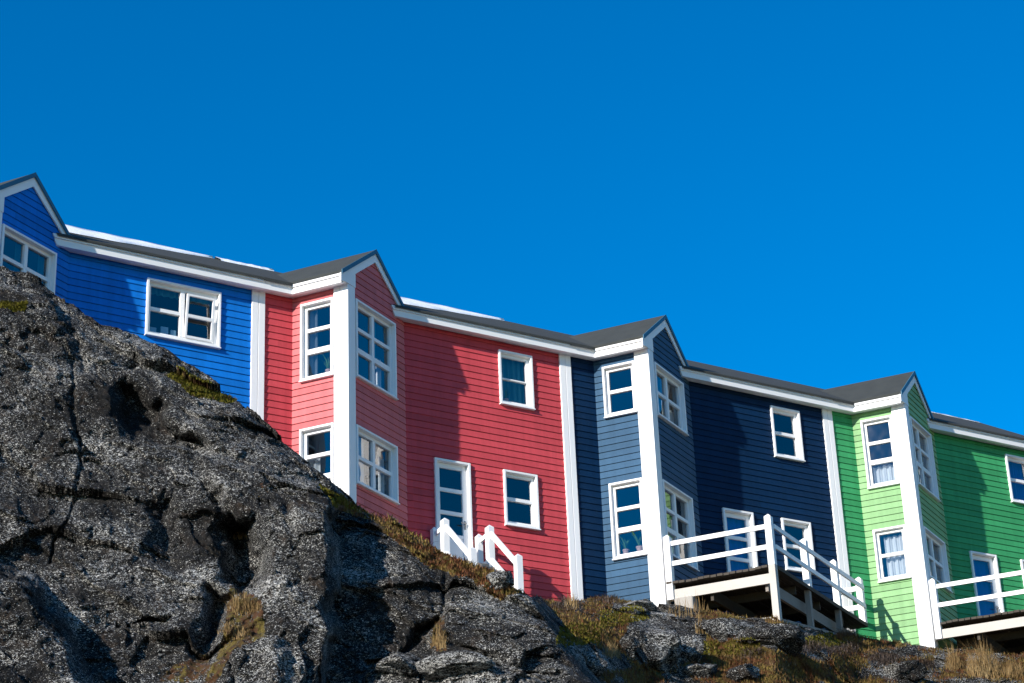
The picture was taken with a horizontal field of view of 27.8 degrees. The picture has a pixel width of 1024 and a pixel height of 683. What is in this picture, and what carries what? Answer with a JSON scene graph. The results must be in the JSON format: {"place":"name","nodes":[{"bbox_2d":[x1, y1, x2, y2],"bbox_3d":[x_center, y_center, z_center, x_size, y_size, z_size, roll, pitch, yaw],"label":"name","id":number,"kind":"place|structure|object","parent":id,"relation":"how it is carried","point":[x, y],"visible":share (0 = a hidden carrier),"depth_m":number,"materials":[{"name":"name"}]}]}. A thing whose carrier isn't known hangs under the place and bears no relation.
{"place":"outdoors","nodes":[
{"label":"outdoors","id":0,"kind":"place"},
{"bbox_2d":[401,297,503,320],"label":"roof snow","id":1,"kind":"structure","parent":0,"point":[408,301],"depth_m":45.69,"materials":[{"name":"white snow"}]},
{"bbox_2d":[0,266,1023,682],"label":"rocky hillside","id":2,"kind":"structure","parent":0,"point":[138,486],"depth_m":30.69,"materials":[{"name":"grey stone"}]},
{"bbox_2d":[0,172,264,412],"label":"row house","id":3,"kind":"structure","parent":2,"relation":"on","point":[205,309],"depth_m":39.98,"materials":[{"name":"blue paint"}]},
{"bbox_2d":[0,224,56,293],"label":"window","id":4,"kind":"structure","parent":3,"relation":"in","point":[25,242],"depth_m":38.49,"materials":[{"name":"white paint"}]},
{"bbox_2d":[65,224,212,257],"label":"roof snow","id":5,"kind":"structure","parent":3,"relation":"on","point":[82,231],"depth_m":42.04,"materials":[{"name":"white snow"}]},
{"bbox_2d":[160,326,167,333],"bbox_3d":[-6.744,-0.187,40.099,0.153,0.198,0.045,12,-28,-29],"label":"greeting card","id":6,"kind":"object","parent":3,"relation":"on","point":[163,330],"visible":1,"depth_m":40.09,"materials":[{"name":"blue paper"}]},
{"bbox_2d":[170,330,175,335],"bbox_3d":[-6.585,-0.137,40.180,0.108,0.162,0.045,12,-28,-29],"label":"greeting card","id":7,"kind":"object","parent":3,"relation":"on","point":[173,332],"visible":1,"depth_m":40.17,"materials":[{"name":"blue paper"}]},
{"bbox_2d":[144,277,220,349],"bbox_3d":[-6.446,-0.498,40.321,1.562,1.221,0.349,12,-28,-29],"label":"window","id":8,"kind":"structure","parent":3,"relation":"in","point":[186,293],"depth_m":40.35,"materials":[{"name":"white paint"}]},
{"bbox_2d":[211,617,255,639],"bbox_3d":[-3.844,3.946,28.267,0.883,0.405,0.707,-13,-26,23],"label":"grass tuft","id":9,"kind":"object","parent":2,"relation":"on","point":[227,627],"visible":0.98,"depth_m":28.25,"materials":[{"name":"beige plant"}]},
{"bbox_2d":[221,590,263,616],"bbox_3d":[-3.836,3.685,28.937,0.966,0.446,0.620,-23,-32,38],"label":"grass tuft","id":10,"kind":"object","parent":2,"relation":"on","point":[248,604],"visible":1,"depth_m":28.84,"materials":[{"name":"beige plant"}]},
{"bbox_2d":[217,249,577,600],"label":"row house","id":11,"kind":"structure","parent":2,"relation":"on","point":[409,417],"depth_m":42.33,"materials":[{"name":"red paint"}]},
{"bbox_2d":[215,257,273,270],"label":"roof snow","id":12,"kind":"structure","parent":11,"relation":"on","point":[235,262],"depth_m":44.05,"materials":[{"name":"white snow"}]},
{"bbox_2d":[299,297,333,382],"bbox_3d":[-3.819,0.011,41.140,0.771,1.701,0.347,-13,-26,22],"label":"window","id":13,"kind":"structure","parent":11,"relation":"in","point":[309,329],"depth_m":41.18,"materials":[{"name":"white paint"}]},
{"bbox_2d":[299,422,333,483],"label":"window","id":14,"kind":"structure","parent":11,"relation":"in","point":[314,459],"depth_m":40.24,"materials":[{"name":"white paint"}]},
{"bbox_2d":[323,355,329,371],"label":"potted plant","id":15,"kind":"object","parent":11,"relation":"on","point":[328,367],"visible":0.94,"depth_m":40.96,"materials":[{"name":"green plant"}]},
{"bbox_2d":[355,298,398,400],"bbox_3d":[-2.839,0.194,41.633,0.348,1.706,1.491,-15,-27,26],"label":"window","id":16,"kind":"structure","parent":11,"relation":"in","point":[374,316],"depth_m":41.84,"materials":[{"name":"white paint"}]},
{"bbox_2d":[356,424,399,504],"bbox_3d":[-2.751,2.449,40.610,0.351,1.233,1.500,-15,-27,26],"label":"window","id":17,"kind":"structure","parent":11,"relation":"in","point":[392,473],"depth_m":40.74,"materials":[{"name":"white paint"}]},
{"bbox_2d":[437,462,467,560],"bbox_3d":[-1.214,3.517,41.793,0.726,2.218,0.119,12,-28,-29],"label":"door","id":18,"kind":"structure","parent":11,"relation":"in","point":[454,548],"depth_m":41.92,"materials":[{"name":"white paint"}]},
{"bbox_2d":[503,388,509,400],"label":"potted plant","id":19,"kind":"object","parent":11,"relation":"on","point":[506,396],"visible":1,"depth_m":43.83,"materials":[{"name":"green plant"}]},
{"bbox_2d":[498,349,535,410],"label":"window","id":20,"kind":"structure","parent":11,"relation":"in","point":[511,377],"depth_m":44.04,"materials":[{"name":"white paint"}]},
{"bbox_2d":[503,469,540,530],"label":"window","id":21,"kind":"structure","parent":11,"relation":"in","point":[532,478],"depth_m":42.83,"materials":[{"name":"white paint"}]},
{"bbox_2d":[374,651,421,675],"bbox_3d":[-1.569,4.556,29.163,0.741,0.366,0.817,-3,-24,0],"label":"boulder","id":22,"kind":"object","parent":2,"relation":"on","point":[398,663],"visible":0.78,"depth_m":28.95,"materials":[{"name":"grey stone"}]},
{"bbox_2d":[0,299,847,655],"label":"yellow moss","id":23,"kind":"object","parent":2,"relation":"on","point":[206,393],"visible":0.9,"depth_m":34.42,"materials":[{"name":"plant"}]},
{"bbox_2d":[428,623,450,648],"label":"grass tuft","id":24,"kind":"object","parent":2,"relation":"on","point":[440,639],"visible":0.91,"depth_m":29.62,"materials":[{"name":"beige plant"}]},
{"bbox_2d":[414,650,494,679],"bbox_3d":[-0.798,4.503,28.632,1.156,0.398,0.604,-7,-25,9],"label":"boulder","id":25,"kind":"object","parent":2,"relation":"on","point":[446,664],"visible":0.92,"depth_m":28.45,"materials":[{"name":"grey stone"}]},
{"bbox_2d":[430,518,523,592],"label":"entry steps","id":26,"kind":"structure","parent":2,"relation":"on","point":[446,532],"depth_m":40.80,"materials":[{"name":"white paint"}]},
{"bbox_2d":[486,570,513,589],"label":"boulder","id":27,"kind":"object","parent":2,"relation":"on","point":[500,579],"visible":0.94,"depth_m":31.19,"materials":[{"name":"grey stone"}]},
{"bbox_2d":[547,594,589,611],"bbox_3d":[1.048,4.871,38.264,0.961,1.406,4.008,-4,-24,2],"label":"heather shrub","id":28,"kind":"object","parent":2,"relation":"on","point":[563,604],"visible":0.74,"depth_m":37.35,"materials":[{"name":"brown plant"}]},
{"bbox_2d":[564,587,578,609],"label":"grass tuft","id":29,"kind":"object","parent":2,"relation":"on","point":[570,601],"visible":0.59,"depth_m":37.73,"materials":[{"name":"beige plant"}]},
{"bbox_2d":[585,652,607,676],"bbox_3d":[1.230,5.032,32.212,0.525,0.406,0.486,12,-28,-29],"label":"boulder","id":30,"kind":"object","parent":2,"relation":"on","point":[597,665],"visible":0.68,"depth_m":32.05,"materials":[{"name":"grey stone"}]},
{"bbox_2d":[589,593,626,606],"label":"heather shrub","id":31,"kind":"object","parent":2,"relation":"on","point":[607,599],"visible":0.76,"depth_m":40.43,"materials":[{"name":"plant"}]},
{"bbox_2d":[602,639,622,658],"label":"grass tuft","id":32,"kind":"object","parent":2,"relation":"on","point":[616,652],"visible":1,"depth_m":34.19,"materials":[{"name":"plant"}]},
{"bbox_2d":[619,635,639,660],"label":"boulder","id":33,"kind":"object","parent":2,"relation":"on","point":[631,645],"visible":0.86,"depth_m":35.34,"materials":[{"name":"grey stone"}]},
{"bbox_2d":[624,599,657,610],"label":"boulder","id":34,"kind":"object","parent":2,"relation":"on","point":[647,604],"visible":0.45,"depth_m":40.80,"materials":[{"name":"grey stone"}]},
{"bbox_2d":[629,627,681,672],"bbox_3d":[2.382,5.510,36.575,1.110,0.991,1.211,12,-28,-29],"label":"boulder","id":35,"kind":"object","parent":2,"relation":"on","point":[662,650],"visible":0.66,"depth_m":36.26,"materials":[{"name":"grey stone"}]},
{"bbox_2d":[511,315,850,630],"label":"row house","id":36,"kind":"structure","parent":2,"relation":"on","point":[663,432],"depth_m":45.43,"materials":[{"name":"blue paint"}]},
{"bbox_2d":[602,360,637,418],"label":"window","id":37,"kind":"structure","parent":36,"relation":"in","point":[606,370],"depth_m":44.68,"materials":[{"name":"white paint"}]},
{"bbox_2d":[620,537,630,553],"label":"potted plant","id":38,"kind":"object","parent":36,"relation":"on","point":[625,546],"visible":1,"depth_m":43.43,"materials":[{"name":"green plant"}]},
{"bbox_2d":[608,477,647,560],"bbox_3d":[2.454,3.746,43.443,0.780,1.708,0.225,-13,-26,22],"label":"window","id":39,"kind":"structure","parent":36,"relation":"in","point":[615,530],"depth_m":43.46,"materials":[{"name":"white paint"}]},
{"bbox_2d":[632,532,642,550],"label":"potted plant","id":40,"kind":"object","parent":36,"relation":"on","point":[639,547],"visible":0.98,"depth_m":43.31,"materials":[{"name":"green plant"}]},
{"bbox_2d":[654,362,688,435],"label":"window","id":41,"kind":"structure","parent":36,"relation":"in","point":[667,415],"depth_m":45.39,"materials":[{"name":"white paint"}]},
{"bbox_2d":[669,520,674,554],"bbox_3d":[3.421,4.211,43.981,0.234,0.873,0.228,12,-28,-29],"label":"curtain","id":42,"kind":"object","parent":36,"relation":"in","point":[671,527],"depth_m":43.91,"materials":[{"name":"white fabric"}]},
{"bbox_2d":[662,479,699,571],"bbox_3d":[3.457,3.942,43.980,0.350,1.665,1.500,-15,-27,26],"label":"window","id":43,"kind":"structure","parent":36,"relation":"in","point":[675,493],"depth_m":44.21,"materials":[{"name":"white paint"}]},
{"bbox_2d":[725,512,752,570],"bbox_3d":[4.958,4.834,45.293,0.726,2.218,0.227,12,-28,-29],"label":"door","id":44,"kind":"structure","parent":36,"relation":"in","point":[733,521],"depth_m":45.56,"materials":[{"name":"white paint"}]},
{"bbox_2d":[769,405,805,462],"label":"window","id":45,"kind":"structure","parent":36,"relation":"in","point":[795,415],"depth_m":47.41,"materials":[{"name":"white paint"}]},
{"bbox_2d":[780,518,815,574],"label":"window","id":46,"kind":"structure","parent":36,"relation":"in","point":[806,526],"depth_m":46.33,"materials":[{"name":"white paint"}]},
{"bbox_2d":[340,497,1023,682],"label":"heath cover","id":47,"kind":"object","parent":2,"relation":"on","point":[484,570],"visible":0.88,"depth_m":37.58,"materials":[{"name":"brown plant"}]},
{"bbox_2d":[674,596,698,607],"bbox_3d":[3.563,5.431,42.174,0.416,0.396,0.287,-13,-26,22],"label":"concrete block","id":48,"kind":"object","parent":2,"relation":"on","point":[691,600],"depth_m":42.09,"materials":[{"name":"white concrete"}]},
{"bbox_2d":[668,594,710,618],"bbox_3d":[3.405,5.230,40.864,0.726,0.962,1.590,-12,-26,20],"label":"grass tuft","id":49,"kind":"object","parent":2,"relation":"on","point":[679,607],"visible":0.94,"depth_m":41.05,"materials":[{"name":"beige plant"}]},
{"bbox_2d":[679,634,703,663],"bbox_3d":[3.139,5.627,37.225,0.787,0.726,0.855,12,-28,-29],"label":"boulder","id":50,"kind":"object","parent":2,"relation":"on","point":[692,647],"visible":0.5,"depth_m":36.95,"materials":[{"name":"grey stone"}]},
{"bbox_2d":[695,612,703,633],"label":"grass tuft","id":51,"kind":"object","parent":2,"relation":"on","point":[701,631],"visible":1,"depth_m":39.21,"materials":[{"name":"beige plant"}]},
{"bbox_2d":[682,663,717,678],"bbox_3d":[3.334,5.893,36.696,0.750,0.363,0.645,12,-28,-29],"label":"boulder","id":52,"kind":"object","parent":2,"relation":"on","point":[704,670],"visible":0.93,"depth_m":36.53,"materials":[{"name":"grey stone"}]},
{"bbox_2d":[692,617,753,642],"bbox_3d":[3.996,5.568,39.470,1.219,0.644,0.945,12,-28,-29],"label":"boulder","id":53,"kind":"object","parent":2,"relation":"on","point":[724,629],"visible":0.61,"depth_m":39.19,"materials":[{"name":"grey stone"}]},
{"bbox_2d":[725,663,759,682],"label":"boulder","id":54,"kind":"object","parent":2,"relation":"on","point":[747,672],"visible":0.94,"depth_m":36.42,"materials":[{"name":"grey stone"}]},
{"bbox_2d":[736,645,768,660],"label":"heather shrub","id":55,"kind":"object","parent":2,"relation":"on","point":[759,649],"visible":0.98,"depth_m":38.13,"materials":[{"name":"brown plant"}]},
{"bbox_2d":[663,514,867,634],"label":"timber deck","id":56,"kind":"structure","parent":2,"relation":"on","point":[772,587],"depth_m":42.81,"materials":[{"name":"paint"}]},
{"bbox_2d":[736,623,805,654],"bbox_3d":[4.886,5.630,39.114,1.335,0.580,0.997,-3,-24,1],"label":"boulder","id":57,"kind":"object","parent":2,"relation":"on","point":[788,639],"visible":0.83,"depth_m":38.81,"materials":[{"name":"grey stone"}]},
{"bbox_2d":[802,635,830,654],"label":"heather shrub","id":58,"kind":"object","parent":2,"relation":"on","point":[814,643],"visible":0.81,"depth_m":40.62,"materials":[{"name":"brown plant"}]},
{"bbox_2d":[830,625,863,637],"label":"heather shrub","id":59,"kind":"object","parent":2,"relation":"on","point":[848,632],"visible":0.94,"depth_m":44.06,"materials":[{"name":"brown plant"}]},
{"bbox_2d":[827,641,867,657],"bbox_3d":[6.827,6.318,42.269,0.958,0.852,2.998,-10,-25,17],"label":"heather shrub","id":60,"kind":"object","parent":2,"relation":"on","point":[842,647],"visible":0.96,"depth_m":42.15,"materials":[{"name":"plant"}]},
{"bbox_2d":[865,650,907,666],"bbox_3d":[7.749,6.591,42.990,1.596,0.595,0.990,12,-28,-29],"label":"heather shrub","id":61,"kind":"object","parent":2,"relation":"on","point":[882,659],"visible":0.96,"depth_m":42.85,"materials":[{"name":"plant"}]},
{"bbox_2d":[763,371,1023,654],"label":"row house","id":62,"kind":"structure","parent":2,"relation":"on","point":[924,494],"depth_m":48.32,"materials":[{"name":"green paint"}]},
{"bbox_2d":[860,415,899,489],"bbox_3d":[8.582,2.609,48.058,0.771,1.710,0.354,-13,-26,22],"label":"window","id":63,"kind":"structure","parent":62,"relation":"in","point":[884,476],"depth_m":48.00,"materials":[{"name":"white paint"}]},
{"bbox_2d":[872,524,911,583],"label":"window","id":64,"kind":"structure","parent":62,"relation":"in","point":[896,547],"depth_m":47.08,"materials":[{"name":"white paint"}]},
{"bbox_2d":[909,416,940,501],"bbox_3d":[9.561,2.787,48.550,0.346,1.706,1.491,-15,-27,26],"label":"window","id":65,"kind":"structure","parent":62,"relation":"in","point":[930,472],"depth_m":48.81,"materials":[{"name":"white paint"}]},
{"bbox_2d":[923,526,952,593],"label":"window","id":66,"kind":"structure","parent":62,"relation":"in","point":[932,538],"depth_m":47.81,"materials":[{"name":"white paint"}]},
{"bbox_2d":[972,555,998,615],"bbox_3d":[11.158,6.130,48.751,0.726,2.218,0.227,12,-28,-29],"label":"door","id":67,"kind":"structure","parent":62,"relation":"in","point":[983,566],"depth_m":49.04,"materials":[{"name":"white paint"}]},
{"bbox_2d":[1004,454,1023,504],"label":"window","id":68,"kind":"structure","parent":62,"relation":"in","point":[1013,467],"depth_m":50.94,"materials":[{"name":"white paint"}]},
{"bbox_2d":[1020,559,1023,584],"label":"window","id":69,"kind":"structure","parent":62,"relation":"in","point":[1021,561],"depth_m":49.63,"materials":[{"name":"white paint"}]},
{"bbox_2d":[883,660,926,681],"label":"boulder","id":70,"kind":"object","parent":2,"relation":"on","point":[913,670],"visible":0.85,"depth_m":42.01,"materials":[{"name":"grey stone"}]},
{"bbox_2d":[907,656,937,666],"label":"heather shrub","id":71,"kind":"object","parent":2,"relation":"on","point":[922,661],"visible":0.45,"depth_m":43.64,"materials":[{"name":"plant"}]},
{"bbox_2d":[938,641,970,670],"bbox_3d":[9.324,6.668,43.756,0.838,0.796,1.001,-4,-24,4],"label":"grass tuft","id":72,"kind":"object","parent":2,"relation":"on","point":[953,659],"visible":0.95,"depth_m":43.61,"materials":[{"name":"beige plant"}]},
{"bbox_2d":[928,570,1023,654],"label":"timber deck","id":73,"kind":"structure","parent":2,"relation":"on","point":[1006,629],"depth_m":45.86,"materials":[{"name":"paint"}]},
{"bbox_2d":[957,634,1011,678],"bbox_3d":[9.742,6.601,43.183,1.563,1.153,1.554,12,-28,-29],"label":"grass tuft","id":74,"kind":"object","parent":2,"relation":"on","point":[984,666],"visible":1,"depth_m":43.03,"materials":[{"name":"beige plant"}]},
{"bbox_2d":[995,652,1023,678],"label":"grass tuft","id":75,"kind":"object","parent":2,"relation":"on","point":[1011,670],"visible":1,"depth_m":42.79,"materials":[{"name":"beige plant"}]},
{"bbox_2d":[0,0,1023,434],"label":"sky","id":76,"kind":"structure","parent":0,"point":[823,194],"materials":[{"name":"blue"}]}
]}

